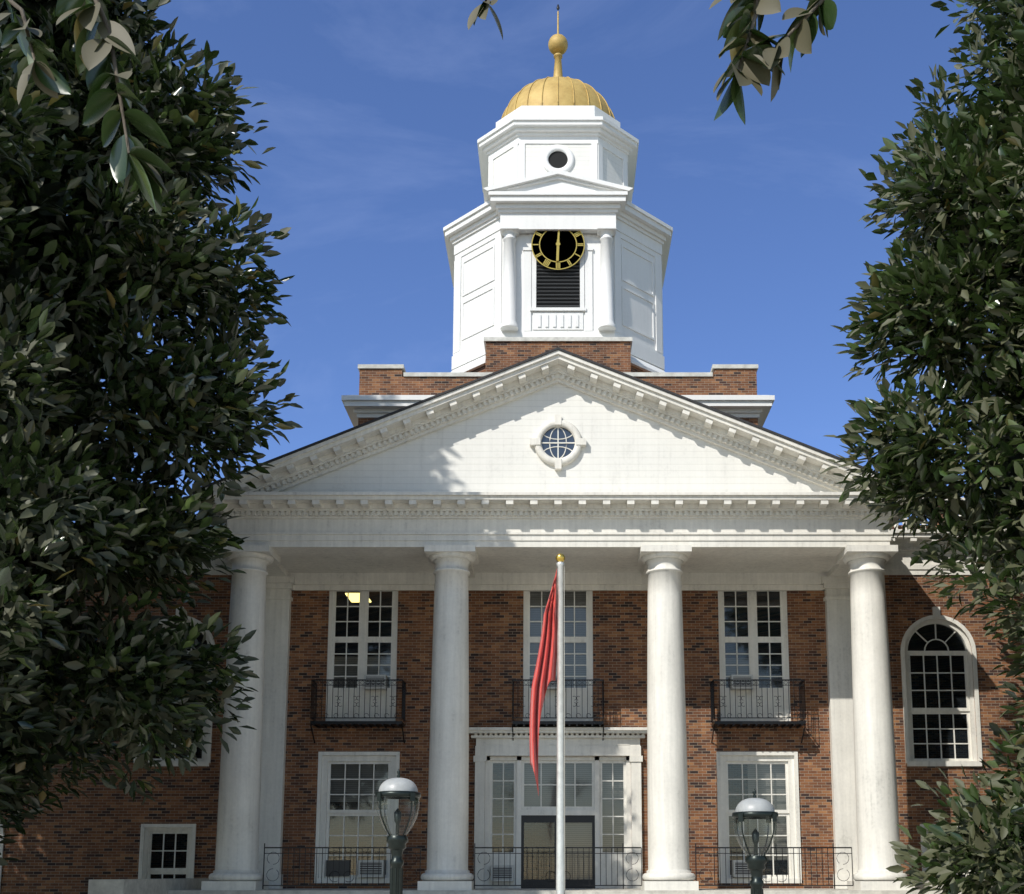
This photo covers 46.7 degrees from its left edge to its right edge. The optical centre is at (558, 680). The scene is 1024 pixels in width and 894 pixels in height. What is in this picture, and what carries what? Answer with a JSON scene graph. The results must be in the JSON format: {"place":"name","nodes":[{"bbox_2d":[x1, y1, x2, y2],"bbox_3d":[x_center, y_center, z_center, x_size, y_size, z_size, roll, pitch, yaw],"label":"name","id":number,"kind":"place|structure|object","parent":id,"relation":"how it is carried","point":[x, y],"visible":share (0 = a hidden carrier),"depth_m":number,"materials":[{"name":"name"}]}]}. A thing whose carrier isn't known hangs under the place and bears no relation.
{"place":"outdoors","nodes":[
{"label":"outdoors","id":0,"kind":"place"},
{"bbox_2d":[0,0,70,104],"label":"tree branch","id":1,"kind":"object","parent":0,"point":[49,80],"visible":1,"depth_m":5.11,"materials":[{"name":"green plant"}]},
{"bbox_2d":[55,0,173,215],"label":"tree branch","id":2,"kind":"object","parent":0,"point":[94,25],"visible":1,"depth_m":4.98,"materials":[{"name":"green plant"}]},
{"bbox_2d":[467,0,502,38],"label":"leaves","id":3,"kind":"object","parent":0,"point":[480,11],"visible":1,"depth_m":5.55,"materials":[{"name":"green plant"}]},
{"bbox_2d":[73,0,1011,524],"label":"sky","id":4,"kind":"structure","parent":0,"point":[377,112],"materials":[{"name":"blue"}]},
{"bbox_2d":[88,878,1023,893],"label":"portico stone floor and steps","id":5,"kind":"structure","parent":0,"point":[151,886],"depth_m":26.14,"materials":[{"name":"grey stone"}]},
{"bbox_2d":[358,342,757,424],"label":"brick parapet","id":6,"kind":"structure","parent":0,"point":[502,355],"depth_m":34.89,"materials":[{"name":"brown brick"}]},
{"bbox_2d":[358,337,757,376],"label":"tower stone copings","id":7,"kind":"object","parent":6,"relation":"on","point":[557,339],"visible":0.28,"depth_m":34.90,"materials":[{"name":"white stone"}]},
{"bbox_2d":[725,0,836,100],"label":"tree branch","id":8,"kind":"object","parent":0,"point":[800,34],"visible":0.96,"depth_m":5.61,"materials":[{"name":"green plant"}]},
{"bbox_2d":[709,0,784,123],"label":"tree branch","id":9,"kind":"object","parent":8,"relation":"attached to","point":[739,32],"visible":0.94,"depth_m":5.56,"materials":[{"name":"green plant"}]},
{"label":"paved walk","id":10,"kind":"object","parent":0,"visible":0},
{"bbox_2d":[375,769,420,893],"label":"street lamp","id":11,"kind":"object","parent":10,"relation":"on","point":[398,787],"visible":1,"depth_m":12.80,"materials":[{"name":"grey metal"}]},
{"bbox_2d":[530,553,564,893],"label":"flag pole","id":12,"kind":"object","parent":10,"relation":"on","point":[551,654],"visible":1,"depth_m":15.14,"materials":[{"name":"white metal"}]},
{"bbox_2d":[732,789,777,893],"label":"street lamp","id":13,"kind":"object","parent":10,"relation":"on","point":[754,807],"visible":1,"depth_m":12.77,"materials":[{"name":"grey metal"}]},
{"label":"lawn","id":14,"kind":"structure","parent":0,"visible":0},
{"bbox_2d":[0,0,303,865],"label":"magnolia tree left trunk and limbs","id":15,"kind":"object","parent":14,"relation":"on","point":[94,266],"visible":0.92,"depth_m":20.94,"materials":[{"name":"green plant"}]},
{"bbox_2d":[0,525,1023,893],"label":"brick walls","id":16,"kind":"structure","parent":14,"relation":"on","point":[74,845],"depth_m":30.18,"materials":[{"name":"brown brick"}]},
{"bbox_2d":[0,591,982,888],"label":"window frames","id":17,"kind":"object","parent":16,"relation":"in","point":[582,745],"visible":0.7,"depth_m":30.07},
{"bbox_2d":[2,592,968,879],"bbox_3d":[0.000,1.716,30.268,30.740,8.186,0.040,0,-9,0],"label":"window glass","id":18,"kind":"object","parent":17,"relation":"in","point":[364,778],"visible":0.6,"depth_m":30.16,"materials":[{"name":"grey glass"}]},
{"bbox_2d":[358,675,752,880],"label":"window ac units","id":19,"kind":"object","parent":17,"relation":"in","point":[550,688],"visible":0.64,"depth_m":29.51},
{"bbox_2d":[326,678,751,877],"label":"ac grilles","id":20,"kind":"object","parent":19,"relation":"attached to","point":[346,863],"visible":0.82,"depth_m":29.68,"materials":[{"name":"grey metal"}]},
{"bbox_2d":[521,815,594,887],"bbox_3d":[0.000,4.306,29.831,1.860,1.820,0.070,0,-9,0],"label":"door frame","id":21,"kind":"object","parent":17,"relation":"in","point":[552,818],"depth_m":29.85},
{"bbox_2d":[341,106,774,426],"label":"tower","id":22,"kind":"structure","parent":16,"relation":"on","point":[624,236],"depth_m":38.42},
{"bbox_2d":[501,11,614,118],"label":"dome","id":23,"kind":"structure","parent":22,"relation":"on","point":[557,89],"depth_m":41.00,"materials":[{"name":"gold metal"}]},
{"bbox_2d":[523,247,592,330],"bbox_3d":[0.000,-13.061,37.997,2.260,3.910,0.100,0,-9,0],"label":"louver surround","id":24,"kind":"object","parent":22,"relation":"attached to","point":[557,318],"visible":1,"depth_m":37.79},
{"bbox_2d":[536,260,579,304],"bbox_3d":[0.000,-13.257,38.067,1.400,2.780,0.001,0,-9,0],"label":"louver","id":25,"kind":"object","parent":24,"relation":"in","point":[557,285],"visible":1,"depth_m":37.97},
{"bbox_2d":[536,262,579,306],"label":"louver slats","id":26,"kind":"object","parent":24,"relation":"in","point":[558,287],"visible":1,"depth_m":37.91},
{"bbox_2d":[531,230,584,269],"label":"clock numerals","id":27,"kind":"object","parent":22,"relation":"attached to","point":[558,247],"visible":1,"depth_m":37.98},
{"bbox_2d":[542,145,573,171],"bbox_3d":[0.000,-17.521,39.819,1.100,1.100,0.090,0,-9,0],"label":"round window frame","id":28,"kind":"object","parent":22,"relation":"attached to","point":[548,167],"visible":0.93,"depth_m":39.79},
{"bbox_2d":[548,151,567,167],"bbox_3d":[0.000,-17.515,39.852,0.680,0.680,0.001,0,-9,0],"label":"round window","id":29,"kind":"structure","parent":28,"relation":"in","point":[557,159],"depth_m":39.85,"materials":[{"name":"black glass"}]},
{"bbox_2d":[494,144,622,184],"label":"wall panels","id":30,"kind":"object","parent":22,"relation":"on","point":[612,168],"visible":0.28,"depth_m":39.96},
{"bbox_2d":[139,497,1017,574],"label":"cornice","id":31,"kind":"structure","parent":16,"relation":"on","point":[898,562],"depth_m":30.82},
{"bbox_2d":[201,350,914,889],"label":"portico","id":32,"kind":"structure","parent":14,"relation":"on","point":[451,550],"depth_m":27.76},
{"bbox_2d":[193,347,921,519],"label":"roof","id":33,"kind":"structure","parent":32,"relation":"on","point":[533,358],"depth_m":27.65,"materials":[{"name":"grey"}]},
{"bbox_2d":[262,679,852,888],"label":"balcony railings","id":34,"kind":"structure","parent":32,"relation":"on","point":[714,724],"depth_m":29.60,"materials":[{"name":"black metal"}]},
{"bbox_2d":[530,414,585,470],"bbox_3d":[0.000,-5.663,28.153,1.340,1.340,0.150,0,-9,0],"label":"round window frame","id":35,"kind":"object","parent":32,"relation":"attached to","point":[558,462],"visible":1,"depth_m":28.13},
{"bbox_2d":[541,427,574,457],"bbox_3d":[0.000,-5.656,28.198,0.820,0.820,0.001,0,-9,0],"label":"portico oculus glass","id":36,"kind":"object","parent":35,"relation":"in","point":[554,436],"visible":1,"depth_m":28.20,"materials":[{"name":"blue glass"}]},
{"bbox_2d":[283,383,833,491],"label":"pediment wall","id":37,"kind":"structure","parent":32,"relation":"attached to","point":[492,450],"depth_m":28.15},
{"bbox_2d":[819,0,1023,893],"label":"magnolia tree right trunk and limbs","id":38,"kind":"object","parent":14,"relation":"on","point":[959,200],"visible":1,"depth_m":22.90,"materials":[{"name":"green plant"}]}
]}

